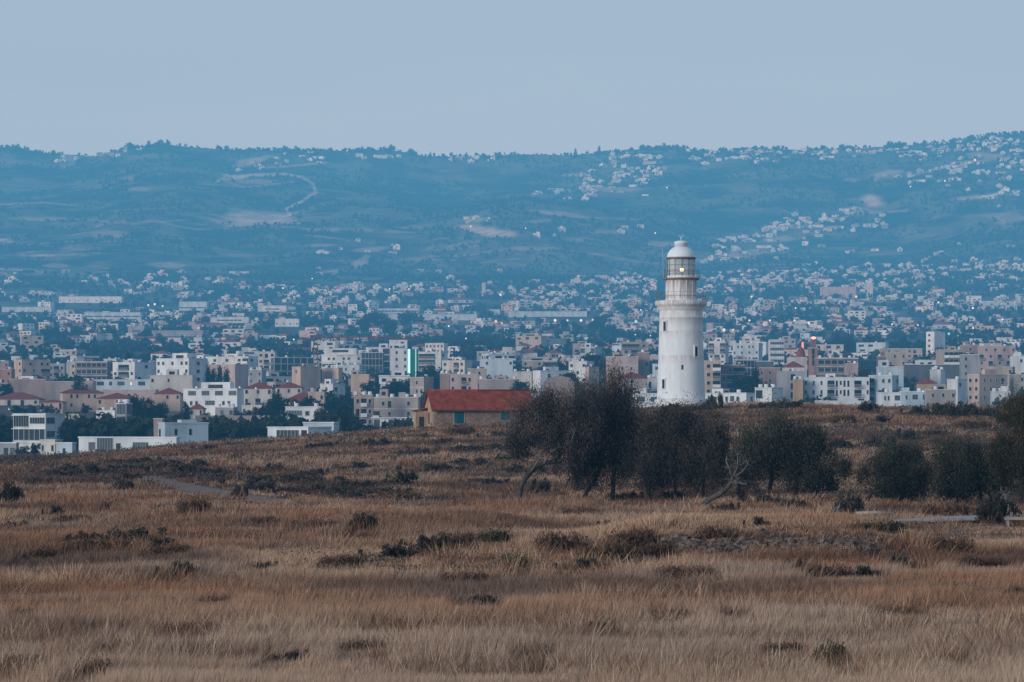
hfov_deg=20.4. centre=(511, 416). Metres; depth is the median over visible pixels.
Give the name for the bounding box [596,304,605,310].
house
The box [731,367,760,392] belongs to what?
pine tree
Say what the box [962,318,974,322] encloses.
house
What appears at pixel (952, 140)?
broadleaf tree
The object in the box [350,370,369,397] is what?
house
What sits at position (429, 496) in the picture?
shrub
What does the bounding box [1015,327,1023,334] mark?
broadleaf tree
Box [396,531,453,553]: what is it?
shrub
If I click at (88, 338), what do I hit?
house
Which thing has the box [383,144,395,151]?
broadleaf tree
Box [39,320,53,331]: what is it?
apartment block
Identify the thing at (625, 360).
apartment block
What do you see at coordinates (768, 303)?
apartment block
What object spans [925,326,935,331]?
house
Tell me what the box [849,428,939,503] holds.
round tree
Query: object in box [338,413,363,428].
broadleaf tree
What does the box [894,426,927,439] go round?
shrub
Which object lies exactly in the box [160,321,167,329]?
house
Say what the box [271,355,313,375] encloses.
office
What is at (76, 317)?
apartment block
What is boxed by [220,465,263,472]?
shrub
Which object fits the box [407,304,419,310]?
house
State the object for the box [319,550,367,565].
shrub
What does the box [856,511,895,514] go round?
log
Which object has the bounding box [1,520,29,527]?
shrub
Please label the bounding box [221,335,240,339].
house
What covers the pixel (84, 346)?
broadleaf tree
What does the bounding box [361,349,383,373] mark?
office
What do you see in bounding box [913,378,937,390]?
house
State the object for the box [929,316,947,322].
house
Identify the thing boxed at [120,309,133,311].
house
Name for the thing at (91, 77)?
sky
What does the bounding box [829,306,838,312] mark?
house
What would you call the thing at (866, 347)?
apartment block
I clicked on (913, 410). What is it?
shrub
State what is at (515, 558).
shrub
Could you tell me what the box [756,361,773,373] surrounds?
hall
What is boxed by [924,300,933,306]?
house
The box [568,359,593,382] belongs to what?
house
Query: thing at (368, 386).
broadleaf tree
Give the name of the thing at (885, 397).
house
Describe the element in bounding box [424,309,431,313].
house
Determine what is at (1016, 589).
shrub
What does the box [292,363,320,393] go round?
building
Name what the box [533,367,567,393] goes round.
apartment block
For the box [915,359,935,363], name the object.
apartment block
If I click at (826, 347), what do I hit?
apartment block
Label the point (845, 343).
broadleaf tree
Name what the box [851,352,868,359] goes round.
house
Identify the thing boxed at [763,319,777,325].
house
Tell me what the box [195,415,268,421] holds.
garden wall
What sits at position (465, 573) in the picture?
shrub
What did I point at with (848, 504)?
shrub
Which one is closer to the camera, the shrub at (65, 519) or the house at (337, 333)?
the shrub at (65, 519)
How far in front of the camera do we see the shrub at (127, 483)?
176.71 m
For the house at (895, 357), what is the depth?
1250.00 m
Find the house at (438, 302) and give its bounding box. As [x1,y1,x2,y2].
[436,300,447,304]
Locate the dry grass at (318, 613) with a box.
[0,401,1023,681]
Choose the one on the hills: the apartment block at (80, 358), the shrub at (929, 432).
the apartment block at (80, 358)
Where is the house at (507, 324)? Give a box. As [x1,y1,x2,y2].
[503,322,511,327]
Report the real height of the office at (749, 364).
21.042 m
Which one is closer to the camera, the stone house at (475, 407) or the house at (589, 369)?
the stone house at (475, 407)
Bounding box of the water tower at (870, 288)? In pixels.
[867,283,872,298]
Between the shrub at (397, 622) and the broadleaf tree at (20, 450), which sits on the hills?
the broadleaf tree at (20, 450)
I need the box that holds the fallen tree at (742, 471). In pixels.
[700,450,762,505]
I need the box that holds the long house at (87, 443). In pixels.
[78,436,180,452]
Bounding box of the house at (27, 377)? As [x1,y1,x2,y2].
[18,376,36,378]
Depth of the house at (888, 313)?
3289.36 m
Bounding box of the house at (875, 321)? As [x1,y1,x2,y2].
[872,318,884,324]
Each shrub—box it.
[0,478,24,503]
[0,643,48,670]
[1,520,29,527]
[11,606,39,615]
[14,475,52,484]
[23,542,63,558]
[29,468,75,476]
[41,504,65,514]
[48,512,92,522]
[49,532,140,551]
[53,461,100,474]
[59,525,167,540]
[77,651,120,676]
[95,638,141,650]
[100,501,110,510]
[101,455,161,463]
[101,463,131,472]
[110,478,134,489]
[111,472,142,479]
[118,462,161,470]
[125,535,182,545]
[141,462,207,475]
[147,459,210,466]
[147,539,197,554]
[155,559,201,576]
[159,617,222,632]
[175,490,211,513]
[178,466,227,478]
[186,470,244,482]
[190,444,219,449]
[201,594,243,603]
[217,473,284,486]
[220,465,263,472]
[230,484,248,495]
[233,449,261,453]
[240,513,282,525]
[242,478,285,491]
[243,560,278,569]
[253,471,318,478]
[261,647,308,662]
[265,461,291,470]
[265,481,334,493]
[277,473,328,482]
[285,515,341,529]
[294,475,348,483]
[297,466,328,475]
[304,441,338,447]
[305,485,363,494]
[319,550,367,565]
[320,479,377,489]
[334,488,381,498]
[335,460,374,467]
[337,634,395,652]
[346,511,376,529]
[349,485,412,494]
[357,542,417,558]
[358,437,388,445]
[369,613,431,628]
[383,469,418,484]
[384,492,419,501]
[396,462,464,471]
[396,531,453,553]
[397,447,438,454]
[411,494,454,500]
[430,437,453,443]
[432,527,482,548]
[435,566,493,582]
[438,425,480,433]
[440,456,487,465]
[448,594,503,604]
[449,442,506,450]
[458,476,509,483]
[475,527,513,543]
[476,431,505,437]
[492,462,547,472]
[493,550,529,568]
[495,451,532,459]
[511,646,553,658]
[528,476,562,492]
[530,522,591,553]
[552,557,609,571]
[559,503,599,514]
[570,532,643,561]
[572,618,617,627]
[600,525,663,546]
[604,490,643,498]
[639,537,676,557]
[641,559,713,578]
[646,491,684,499]
[649,606,690,617]
[660,403,680,407]
[682,403,710,409]
[686,519,739,539]
[704,393,723,408]
[706,500,740,511]
[716,608,742,618]
[741,494,780,503]
[742,515,769,527]
[748,402,770,408]
[756,639,807,653]
[768,400,804,407]
[776,498,808,508]
[782,556,803,567]
[794,556,855,578]
[812,633,846,666]
[825,412,859,423]
[829,437,853,448]
[831,490,864,515]
[842,564,879,576]
[844,518,907,533]
[853,544,892,556]
[857,399,879,412]
[857,601,923,614]
[858,435,896,446]
[866,415,890,421]
[889,550,917,568]
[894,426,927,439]
[899,405,928,413]
[912,402,953,414]
[916,496,975,516]
[918,428,946,435]
[918,528,977,554]
[927,432,966,444]
[938,400,978,416]
[947,549,1005,567]
[950,417,993,427]
[965,404,999,416]
[971,440,997,448]
[973,491,1021,523]
[995,401,1005,423]
[1000,390,1022,427]
[1006,585,1023,594]
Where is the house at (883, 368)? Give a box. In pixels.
[876,360,903,390]
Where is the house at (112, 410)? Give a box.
[96,407,116,419]
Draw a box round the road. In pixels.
[888,514,1023,520]
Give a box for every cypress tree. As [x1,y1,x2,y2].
[124,350,132,359]
[205,360,212,381]
[210,368,216,381]
[214,361,222,381]
[223,366,231,381]
[750,362,762,386]
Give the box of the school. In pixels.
[59,296,122,302]
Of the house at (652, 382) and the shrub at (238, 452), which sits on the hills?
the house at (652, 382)
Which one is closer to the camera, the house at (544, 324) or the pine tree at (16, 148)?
the house at (544, 324)
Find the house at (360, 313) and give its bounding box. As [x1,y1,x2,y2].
[357,311,364,316]
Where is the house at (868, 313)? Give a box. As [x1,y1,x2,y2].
[866,311,873,316]
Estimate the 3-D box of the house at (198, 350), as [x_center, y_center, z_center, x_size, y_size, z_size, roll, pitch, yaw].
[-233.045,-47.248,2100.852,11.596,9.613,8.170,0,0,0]
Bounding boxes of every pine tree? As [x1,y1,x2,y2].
[13,143,19,151]
[129,394,151,419]
[164,139,170,146]
[179,400,192,419]
[257,387,284,416]
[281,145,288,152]
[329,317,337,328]
[335,402,352,419]
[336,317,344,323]
[723,320,733,329]
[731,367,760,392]
[744,323,750,330]
[822,321,833,330]
[904,374,909,384]
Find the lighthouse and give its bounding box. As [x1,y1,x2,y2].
[654,234,706,406]
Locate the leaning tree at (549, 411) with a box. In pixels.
[494,360,609,500]
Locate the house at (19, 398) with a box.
[0,392,45,404]
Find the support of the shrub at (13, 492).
on the ground at (196, 488)
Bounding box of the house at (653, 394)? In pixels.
[630,388,656,408]
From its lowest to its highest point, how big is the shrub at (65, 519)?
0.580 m
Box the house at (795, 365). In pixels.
[781,361,803,370]
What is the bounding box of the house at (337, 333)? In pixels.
[333,331,343,335]
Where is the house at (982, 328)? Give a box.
[980,326,993,330]
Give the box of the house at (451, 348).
[448,346,460,358]
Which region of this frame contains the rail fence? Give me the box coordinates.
[1004,516,1023,526]
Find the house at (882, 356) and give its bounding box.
[876,352,885,366]
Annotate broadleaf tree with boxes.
[0,382,14,394]
[11,404,24,412]
[15,445,29,454]
[21,404,36,412]
[29,442,40,454]
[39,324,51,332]
[39,405,60,412]
[41,328,54,335]
[49,327,67,335]
[53,332,65,341]
[55,340,68,347]
[55,419,84,441]
[63,337,76,344]
[69,376,87,389]
[71,324,82,332]
[78,341,90,351]
[80,404,91,415]
[86,347,97,353]
[90,335,98,344]
[100,325,116,334]
[124,142,134,147]
[129,393,165,417]
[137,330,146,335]
[145,141,153,147]
[149,401,169,419]
[153,139,163,146]
[167,326,178,330]
[208,429,220,441]
[210,424,246,440]
[229,420,263,437]
[241,410,251,414]
[252,405,268,414]
[261,320,271,330]
[270,397,303,414]
[291,145,298,152]
[301,320,314,327]
[301,396,326,408]
[313,408,334,419]
[326,405,358,428]
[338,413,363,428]
[355,318,370,333]
[356,311,379,322]
[358,146,366,152]
[360,380,389,396]
[371,312,390,328]
[376,379,409,396]
[382,319,397,333]
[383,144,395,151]
[397,312,405,324]
[400,314,411,326]
[404,310,424,323]
[404,378,409,387]
[405,148,416,156]
[415,363,438,388]
[494,151,502,158]
[509,379,537,393]
[544,322,554,330]
[556,319,570,327]
[556,354,604,375]
[562,370,586,395]
[586,352,605,375]
[587,322,594,330]
[589,319,601,332]
[591,315,605,322]
[599,323,617,337]
[600,314,611,322]
[607,310,613,318]
[613,303,626,310]
[616,305,633,314]
[627,333,636,339]
[634,304,645,310]
[640,144,649,149]
[642,333,651,338]
[647,296,654,303]
[650,331,658,337]
[736,310,744,317]
[738,317,746,325]
[739,381,769,392]
[744,313,754,322]
[774,145,780,150]
[830,332,840,343]
[836,340,847,348]
[839,144,848,149]
[842,336,855,346]
[848,368,872,376]
[865,335,876,340]
[886,141,895,147]
[892,337,907,346]
[895,141,901,147]
[904,341,911,347]
[910,339,925,346]
[924,345,943,359]
[948,337,956,343]
[949,137,956,142]
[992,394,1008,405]
[996,330,1005,336]
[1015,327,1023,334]
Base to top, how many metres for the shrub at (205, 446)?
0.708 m
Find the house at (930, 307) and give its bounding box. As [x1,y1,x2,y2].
[923,305,936,311]
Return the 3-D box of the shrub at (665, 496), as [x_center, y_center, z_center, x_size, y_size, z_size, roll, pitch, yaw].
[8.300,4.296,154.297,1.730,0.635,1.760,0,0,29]
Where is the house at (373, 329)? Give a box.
[369,326,378,332]
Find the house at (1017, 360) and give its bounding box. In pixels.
[1010,352,1023,373]
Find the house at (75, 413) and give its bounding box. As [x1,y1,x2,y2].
[65,412,84,418]
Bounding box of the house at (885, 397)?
[876,389,900,406]
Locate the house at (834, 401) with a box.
[815,399,868,405]
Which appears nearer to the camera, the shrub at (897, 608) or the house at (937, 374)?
the shrub at (897, 608)
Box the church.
[787,336,817,376]
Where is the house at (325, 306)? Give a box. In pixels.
[322,303,330,309]
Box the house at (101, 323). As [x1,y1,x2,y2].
[96,321,106,329]
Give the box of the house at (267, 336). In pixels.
[260,335,276,338]
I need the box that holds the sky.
[0,0,1023,156]
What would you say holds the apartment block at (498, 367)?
on the hills
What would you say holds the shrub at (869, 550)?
on the ground at (196, 488)
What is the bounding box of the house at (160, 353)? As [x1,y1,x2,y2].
[150,351,171,359]
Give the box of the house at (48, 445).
[40,439,62,454]
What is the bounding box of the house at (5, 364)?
[0,360,11,368]
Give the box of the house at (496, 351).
[488,349,500,353]
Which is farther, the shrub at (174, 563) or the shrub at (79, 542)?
the shrub at (79, 542)
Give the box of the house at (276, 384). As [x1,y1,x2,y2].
[267,380,321,393]
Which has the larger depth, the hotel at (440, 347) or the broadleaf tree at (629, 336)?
the broadleaf tree at (629, 336)
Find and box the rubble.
[657,528,894,555]
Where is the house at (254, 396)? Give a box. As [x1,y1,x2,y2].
[244,382,275,404]
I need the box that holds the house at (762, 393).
[754,384,782,401]
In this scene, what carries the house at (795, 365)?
on the hills
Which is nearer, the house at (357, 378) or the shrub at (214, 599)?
the shrub at (214, 599)
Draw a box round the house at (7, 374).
[0,367,14,382]
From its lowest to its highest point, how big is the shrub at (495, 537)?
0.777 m
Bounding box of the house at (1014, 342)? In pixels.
[1006,340,1022,346]
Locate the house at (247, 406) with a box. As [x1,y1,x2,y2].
[241,403,264,414]
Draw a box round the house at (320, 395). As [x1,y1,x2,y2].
[308,388,325,410]
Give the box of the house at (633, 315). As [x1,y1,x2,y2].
[628,313,638,318]
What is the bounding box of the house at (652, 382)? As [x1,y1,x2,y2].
[647,375,657,392]
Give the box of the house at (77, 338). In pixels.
[69,335,84,344]
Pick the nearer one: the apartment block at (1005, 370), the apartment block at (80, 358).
the apartment block at (1005, 370)
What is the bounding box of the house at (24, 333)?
[19,331,35,336]
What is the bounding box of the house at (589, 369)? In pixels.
[585,364,598,393]
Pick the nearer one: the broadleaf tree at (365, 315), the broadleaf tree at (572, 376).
the broadleaf tree at (572, 376)
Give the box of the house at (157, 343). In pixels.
[151,341,161,350]
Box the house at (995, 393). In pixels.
[990,386,1010,405]
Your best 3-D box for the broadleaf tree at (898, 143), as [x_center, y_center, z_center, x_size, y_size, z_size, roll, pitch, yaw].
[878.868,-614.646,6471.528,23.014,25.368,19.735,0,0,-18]
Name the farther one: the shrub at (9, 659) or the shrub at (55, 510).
the shrub at (55, 510)
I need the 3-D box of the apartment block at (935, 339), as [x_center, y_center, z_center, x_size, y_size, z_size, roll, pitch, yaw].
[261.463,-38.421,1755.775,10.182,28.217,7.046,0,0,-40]
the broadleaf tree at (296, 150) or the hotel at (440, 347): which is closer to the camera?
the hotel at (440, 347)
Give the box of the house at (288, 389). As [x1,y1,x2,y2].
[275,382,303,398]
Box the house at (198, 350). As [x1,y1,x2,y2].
[192,346,204,353]
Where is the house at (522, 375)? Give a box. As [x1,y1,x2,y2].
[513,369,531,389]
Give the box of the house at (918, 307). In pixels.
[915,305,924,311]
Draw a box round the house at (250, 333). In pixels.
[244,331,257,339]
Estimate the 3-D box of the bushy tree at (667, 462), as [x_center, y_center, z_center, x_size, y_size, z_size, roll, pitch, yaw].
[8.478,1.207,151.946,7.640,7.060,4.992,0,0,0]
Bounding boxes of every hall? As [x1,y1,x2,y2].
[9,379,51,398]
[45,381,80,400]
[102,389,158,406]
[371,417,412,427]
[544,376,574,417]
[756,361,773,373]
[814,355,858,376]
[903,364,959,388]
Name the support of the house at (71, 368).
on the hills
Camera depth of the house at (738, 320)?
3023.65 m
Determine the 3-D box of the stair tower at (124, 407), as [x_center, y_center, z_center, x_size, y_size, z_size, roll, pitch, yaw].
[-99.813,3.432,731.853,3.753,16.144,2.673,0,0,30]
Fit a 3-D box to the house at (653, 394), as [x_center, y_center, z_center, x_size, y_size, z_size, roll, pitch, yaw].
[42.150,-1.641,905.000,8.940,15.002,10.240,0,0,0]
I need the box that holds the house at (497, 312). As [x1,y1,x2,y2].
[490,309,499,314]
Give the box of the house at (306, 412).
[285,403,323,420]
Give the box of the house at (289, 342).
[278,341,296,344]
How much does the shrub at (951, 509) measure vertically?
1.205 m
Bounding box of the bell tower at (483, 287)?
[482,283,484,296]
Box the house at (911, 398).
[899,388,925,406]
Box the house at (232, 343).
[215,340,242,350]
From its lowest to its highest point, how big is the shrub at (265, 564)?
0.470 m
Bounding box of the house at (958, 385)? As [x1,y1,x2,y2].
[946,376,966,406]
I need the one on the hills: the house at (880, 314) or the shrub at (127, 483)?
the house at (880, 314)
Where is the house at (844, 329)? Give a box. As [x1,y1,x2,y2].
[834,327,849,333]
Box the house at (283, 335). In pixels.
[277,333,288,339]
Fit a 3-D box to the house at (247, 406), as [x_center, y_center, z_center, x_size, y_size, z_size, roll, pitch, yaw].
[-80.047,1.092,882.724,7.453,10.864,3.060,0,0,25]
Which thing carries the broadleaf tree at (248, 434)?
on the hills
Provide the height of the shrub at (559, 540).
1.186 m
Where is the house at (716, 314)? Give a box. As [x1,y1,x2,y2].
[708,312,718,316]
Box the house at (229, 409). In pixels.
[215,404,237,414]
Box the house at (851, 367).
[844,361,857,376]
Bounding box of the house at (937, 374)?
[929,366,945,383]
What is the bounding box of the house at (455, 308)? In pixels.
[451,305,462,311]
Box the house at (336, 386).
[320,379,344,411]
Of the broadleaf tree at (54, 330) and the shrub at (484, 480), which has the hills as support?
the broadleaf tree at (54, 330)
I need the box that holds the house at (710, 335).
[704,332,716,340]
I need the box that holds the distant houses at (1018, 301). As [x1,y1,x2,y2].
[0,135,1023,364]
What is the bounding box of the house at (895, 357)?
[885,349,904,366]
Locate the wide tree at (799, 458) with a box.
[722,389,854,497]
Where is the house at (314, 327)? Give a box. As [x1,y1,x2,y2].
[305,325,322,330]
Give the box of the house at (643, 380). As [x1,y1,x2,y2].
[615,372,647,392]
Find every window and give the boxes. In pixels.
[453,411,465,424]
[499,411,510,420]
[661,378,665,389]
[662,320,666,331]
[694,345,698,357]
[756,390,762,397]
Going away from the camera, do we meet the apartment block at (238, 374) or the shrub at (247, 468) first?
the shrub at (247, 468)
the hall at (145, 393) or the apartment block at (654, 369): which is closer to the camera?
the hall at (145, 393)
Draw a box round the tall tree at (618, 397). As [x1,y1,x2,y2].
[554,353,652,500]
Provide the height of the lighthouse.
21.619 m
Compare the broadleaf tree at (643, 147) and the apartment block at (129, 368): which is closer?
the apartment block at (129, 368)
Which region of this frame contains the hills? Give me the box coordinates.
[0,133,1023,456]
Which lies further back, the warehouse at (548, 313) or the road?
the warehouse at (548, 313)
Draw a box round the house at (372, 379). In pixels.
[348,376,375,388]
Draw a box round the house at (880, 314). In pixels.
[875,312,884,316]
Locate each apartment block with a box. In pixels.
[0,343,14,353]
[14,358,50,378]
[20,335,42,348]
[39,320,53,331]
[43,352,67,360]
[47,344,63,351]
[50,362,65,380]
[58,314,66,318]
[59,348,85,355]
[67,314,83,321]
[70,355,99,361]
[112,359,155,378]
[149,369,195,392]
[156,353,207,388]
[188,342,216,348]
[206,354,257,375]
[208,362,247,387]
[223,329,244,336]
[236,351,257,362]
[248,372,291,385]
[249,365,265,385]
[258,350,276,371]
[299,329,322,337]
[311,338,336,354]
[333,302,342,308]
[337,341,361,348]
[348,304,356,314]
[348,318,361,324]
[354,391,372,424]
[365,300,378,308]
[373,389,420,416]
[378,371,410,394]
[389,340,407,347]
[410,374,433,396]
[418,349,445,372]
[440,371,449,388]
[442,357,472,373]
[450,372,478,388]
[467,366,486,388]
[476,350,489,360]
[478,376,517,388]
[480,357,512,378]
[481,352,515,366]
[489,322,502,326]
[501,303,513,314]
[516,301,532,306]
[516,333,546,346]
[522,357,556,369]
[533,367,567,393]
[539,301,552,308]
[547,336,565,346]
[559,308,578,310]
[573,341,586,354]
[580,343,601,361]
[599,301,611,306]
[606,352,637,385]
[612,343,620,351]
[621,340,648,355]
[628,301,640,307]
[637,350,649,376]
[652,364,657,377]
[704,358,720,392]
[706,323,726,328]
[708,338,728,364]
[721,362,744,389]
[739,338,763,342]
[745,342,767,355]
[757,367,780,386]
[763,299,774,309]
[777,368,805,401]
[779,336,797,348]
[784,348,807,360]
[798,321,821,327]
[803,373,869,402]
[816,343,843,353]
[820,287,855,298]
[848,311,865,321]
[856,341,888,354]
[868,372,898,404]
[871,330,893,336]
[879,348,921,360]
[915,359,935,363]
[921,384,955,405]
[926,331,944,358]
[960,352,978,396]
[966,296,980,305]
[967,369,1007,405]
[978,344,1014,373]
[984,341,1002,345]
[987,367,1014,390]
[994,328,1013,336]
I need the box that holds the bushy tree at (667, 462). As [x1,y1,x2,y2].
[607,374,735,501]
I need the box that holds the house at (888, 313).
[885,311,893,315]
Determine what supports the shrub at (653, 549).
on the ground at (196, 488)
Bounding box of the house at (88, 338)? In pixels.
[80,335,91,342]
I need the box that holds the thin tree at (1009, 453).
[983,375,1023,507]
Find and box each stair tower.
[116,399,132,424]
[153,418,164,436]
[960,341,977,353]
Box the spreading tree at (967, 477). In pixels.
[921,421,1018,505]
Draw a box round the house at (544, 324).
[541,322,560,327]
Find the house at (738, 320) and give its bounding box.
[736,317,748,324]
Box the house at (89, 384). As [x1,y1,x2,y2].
[81,378,95,389]
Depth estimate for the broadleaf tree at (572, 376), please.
1037.28 m
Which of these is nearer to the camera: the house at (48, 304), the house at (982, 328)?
the house at (982, 328)
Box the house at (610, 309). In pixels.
[606,307,616,311]
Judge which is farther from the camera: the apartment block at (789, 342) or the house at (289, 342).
the house at (289, 342)
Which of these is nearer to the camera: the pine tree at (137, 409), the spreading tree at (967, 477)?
the spreading tree at (967, 477)
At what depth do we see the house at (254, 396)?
965.00 m
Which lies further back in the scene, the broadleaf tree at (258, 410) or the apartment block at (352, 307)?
the apartment block at (352, 307)
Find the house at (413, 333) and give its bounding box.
[408,331,416,335]
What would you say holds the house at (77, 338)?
on the hills
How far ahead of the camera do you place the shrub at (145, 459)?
231.87 m
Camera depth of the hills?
5527.55 m
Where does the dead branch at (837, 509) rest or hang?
on the ground at (196, 488)
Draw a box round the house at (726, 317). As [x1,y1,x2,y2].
[718,314,729,320]
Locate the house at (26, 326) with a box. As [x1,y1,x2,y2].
[19,323,33,329]
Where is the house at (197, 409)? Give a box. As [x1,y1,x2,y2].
[190,404,205,419]
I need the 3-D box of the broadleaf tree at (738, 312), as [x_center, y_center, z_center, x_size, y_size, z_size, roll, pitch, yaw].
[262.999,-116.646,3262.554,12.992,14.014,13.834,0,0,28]
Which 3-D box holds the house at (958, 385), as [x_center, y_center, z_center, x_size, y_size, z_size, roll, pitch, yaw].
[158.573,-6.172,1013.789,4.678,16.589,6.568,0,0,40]
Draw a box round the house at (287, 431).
[267,426,331,437]
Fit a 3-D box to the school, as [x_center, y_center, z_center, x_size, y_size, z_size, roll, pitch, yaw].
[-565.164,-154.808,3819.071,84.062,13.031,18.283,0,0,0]
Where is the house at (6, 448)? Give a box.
[0,442,19,454]
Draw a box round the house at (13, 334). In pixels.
[6,331,18,336]
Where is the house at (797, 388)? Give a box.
[792,376,802,401]
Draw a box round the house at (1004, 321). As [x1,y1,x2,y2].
[997,319,1009,324]
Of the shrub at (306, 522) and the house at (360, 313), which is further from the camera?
the house at (360, 313)
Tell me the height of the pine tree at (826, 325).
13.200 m
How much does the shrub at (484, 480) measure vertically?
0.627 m
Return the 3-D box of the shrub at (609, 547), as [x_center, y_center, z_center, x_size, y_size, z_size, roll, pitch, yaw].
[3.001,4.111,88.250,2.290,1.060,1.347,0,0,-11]
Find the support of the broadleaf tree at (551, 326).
on the hills
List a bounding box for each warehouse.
[2,307,54,311]
[84,312,142,318]
[128,326,145,333]
[152,331,204,335]
[210,317,250,322]
[257,305,287,311]
[275,319,299,326]
[377,308,418,313]
[389,314,477,319]
[508,311,586,316]
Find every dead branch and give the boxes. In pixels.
[824,499,843,512]
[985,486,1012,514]
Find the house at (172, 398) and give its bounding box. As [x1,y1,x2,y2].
[154,388,182,411]
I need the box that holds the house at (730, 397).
[705,389,754,402]
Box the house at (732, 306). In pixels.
[729,303,736,309]
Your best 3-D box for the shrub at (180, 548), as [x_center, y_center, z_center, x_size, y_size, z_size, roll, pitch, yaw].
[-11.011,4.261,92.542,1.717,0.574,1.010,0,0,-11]
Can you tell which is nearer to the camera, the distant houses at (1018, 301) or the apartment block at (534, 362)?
the apartment block at (534, 362)
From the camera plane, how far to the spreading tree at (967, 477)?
144.71 m
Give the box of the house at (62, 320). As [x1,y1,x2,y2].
[56,318,70,324]
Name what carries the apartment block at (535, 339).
on the hills
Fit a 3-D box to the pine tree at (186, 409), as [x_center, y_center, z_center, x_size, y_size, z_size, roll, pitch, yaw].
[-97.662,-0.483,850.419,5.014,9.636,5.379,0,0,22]
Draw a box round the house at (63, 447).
[55,442,76,454]
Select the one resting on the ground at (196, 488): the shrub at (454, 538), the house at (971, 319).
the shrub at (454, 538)
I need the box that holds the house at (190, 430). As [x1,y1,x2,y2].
[158,420,208,443]
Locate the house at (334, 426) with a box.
[303,422,339,433]
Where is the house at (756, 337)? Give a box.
[743,335,765,339]
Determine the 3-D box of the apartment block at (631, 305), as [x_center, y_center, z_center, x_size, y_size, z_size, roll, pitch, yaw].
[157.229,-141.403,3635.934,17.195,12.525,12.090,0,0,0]
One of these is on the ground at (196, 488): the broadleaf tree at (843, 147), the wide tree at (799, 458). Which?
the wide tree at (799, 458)
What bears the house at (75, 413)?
on the hills
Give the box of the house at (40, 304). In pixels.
[38,300,45,306]
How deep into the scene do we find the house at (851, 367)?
1120.00 m
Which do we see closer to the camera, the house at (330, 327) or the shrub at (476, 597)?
the shrub at (476, 597)
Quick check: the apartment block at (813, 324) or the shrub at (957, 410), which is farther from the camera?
the apartment block at (813, 324)
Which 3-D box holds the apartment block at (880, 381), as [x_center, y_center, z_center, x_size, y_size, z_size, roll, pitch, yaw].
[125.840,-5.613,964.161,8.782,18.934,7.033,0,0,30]
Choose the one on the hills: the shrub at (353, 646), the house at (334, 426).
the house at (334, 426)
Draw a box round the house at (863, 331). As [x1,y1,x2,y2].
[854,328,867,336]
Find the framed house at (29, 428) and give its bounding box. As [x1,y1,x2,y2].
[11,411,65,451]
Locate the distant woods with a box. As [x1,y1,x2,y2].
[0,130,1023,449]
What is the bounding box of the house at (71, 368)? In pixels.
[66,358,76,377]
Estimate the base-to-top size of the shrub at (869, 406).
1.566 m
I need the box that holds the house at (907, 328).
[904,326,919,333]
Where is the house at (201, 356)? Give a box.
[197,354,212,357]
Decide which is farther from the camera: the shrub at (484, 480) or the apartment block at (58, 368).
the apartment block at (58, 368)
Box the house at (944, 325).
[940,323,952,328]
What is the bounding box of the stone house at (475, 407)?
[411,389,533,427]
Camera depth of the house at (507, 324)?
2981.10 m
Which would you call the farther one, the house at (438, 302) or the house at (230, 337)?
the house at (438, 302)
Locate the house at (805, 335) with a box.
[800,333,810,339]
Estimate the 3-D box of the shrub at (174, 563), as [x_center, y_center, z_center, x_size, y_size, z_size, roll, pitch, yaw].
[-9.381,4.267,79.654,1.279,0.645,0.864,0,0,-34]
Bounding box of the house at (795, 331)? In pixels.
[788,330,803,334]
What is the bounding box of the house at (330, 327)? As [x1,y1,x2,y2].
[325,325,333,331]
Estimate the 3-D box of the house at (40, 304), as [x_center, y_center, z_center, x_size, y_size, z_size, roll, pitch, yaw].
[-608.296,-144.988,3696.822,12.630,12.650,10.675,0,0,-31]
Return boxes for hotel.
[425,343,447,359]
[935,346,963,363]
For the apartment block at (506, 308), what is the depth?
3410.70 m
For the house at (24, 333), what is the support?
on the hills
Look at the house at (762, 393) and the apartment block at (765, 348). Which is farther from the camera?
the apartment block at (765, 348)
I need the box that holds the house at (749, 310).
[744,307,754,313]
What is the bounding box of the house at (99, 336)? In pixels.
[89,331,104,340]
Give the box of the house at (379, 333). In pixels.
[372,331,387,337]
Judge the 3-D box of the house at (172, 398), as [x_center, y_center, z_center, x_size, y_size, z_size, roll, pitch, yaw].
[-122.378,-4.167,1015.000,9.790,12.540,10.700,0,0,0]
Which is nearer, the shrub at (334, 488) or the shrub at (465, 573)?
the shrub at (465, 573)
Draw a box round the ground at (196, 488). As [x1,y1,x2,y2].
[0,406,1023,675]
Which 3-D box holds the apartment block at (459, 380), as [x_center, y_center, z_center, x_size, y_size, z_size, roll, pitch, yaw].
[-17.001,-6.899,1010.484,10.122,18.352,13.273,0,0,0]
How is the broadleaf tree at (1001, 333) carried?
on the hills
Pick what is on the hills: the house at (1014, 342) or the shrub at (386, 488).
the house at (1014, 342)
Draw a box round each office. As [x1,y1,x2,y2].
[75,359,110,378]
[179,302,208,310]
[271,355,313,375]
[321,348,360,368]
[334,361,362,380]
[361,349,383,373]
[368,344,390,373]
[390,344,417,376]
[732,341,762,364]
[733,356,758,375]
[768,340,783,365]
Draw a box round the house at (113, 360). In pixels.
[104,357,122,361]
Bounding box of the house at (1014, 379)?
[1009,373,1023,397]
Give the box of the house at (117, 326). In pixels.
[109,324,118,330]
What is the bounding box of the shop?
[95,379,149,391]
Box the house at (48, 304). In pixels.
[43,302,53,306]
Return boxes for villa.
[40,399,66,412]
[60,390,103,411]
[96,393,130,409]
[183,382,243,414]
[285,392,307,405]
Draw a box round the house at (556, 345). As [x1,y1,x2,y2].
[549,344,563,350]
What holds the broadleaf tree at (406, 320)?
on the hills
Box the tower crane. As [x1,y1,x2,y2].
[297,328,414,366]
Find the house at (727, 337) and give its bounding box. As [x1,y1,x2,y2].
[723,334,734,340]
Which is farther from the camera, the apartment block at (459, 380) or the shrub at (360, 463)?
the apartment block at (459, 380)

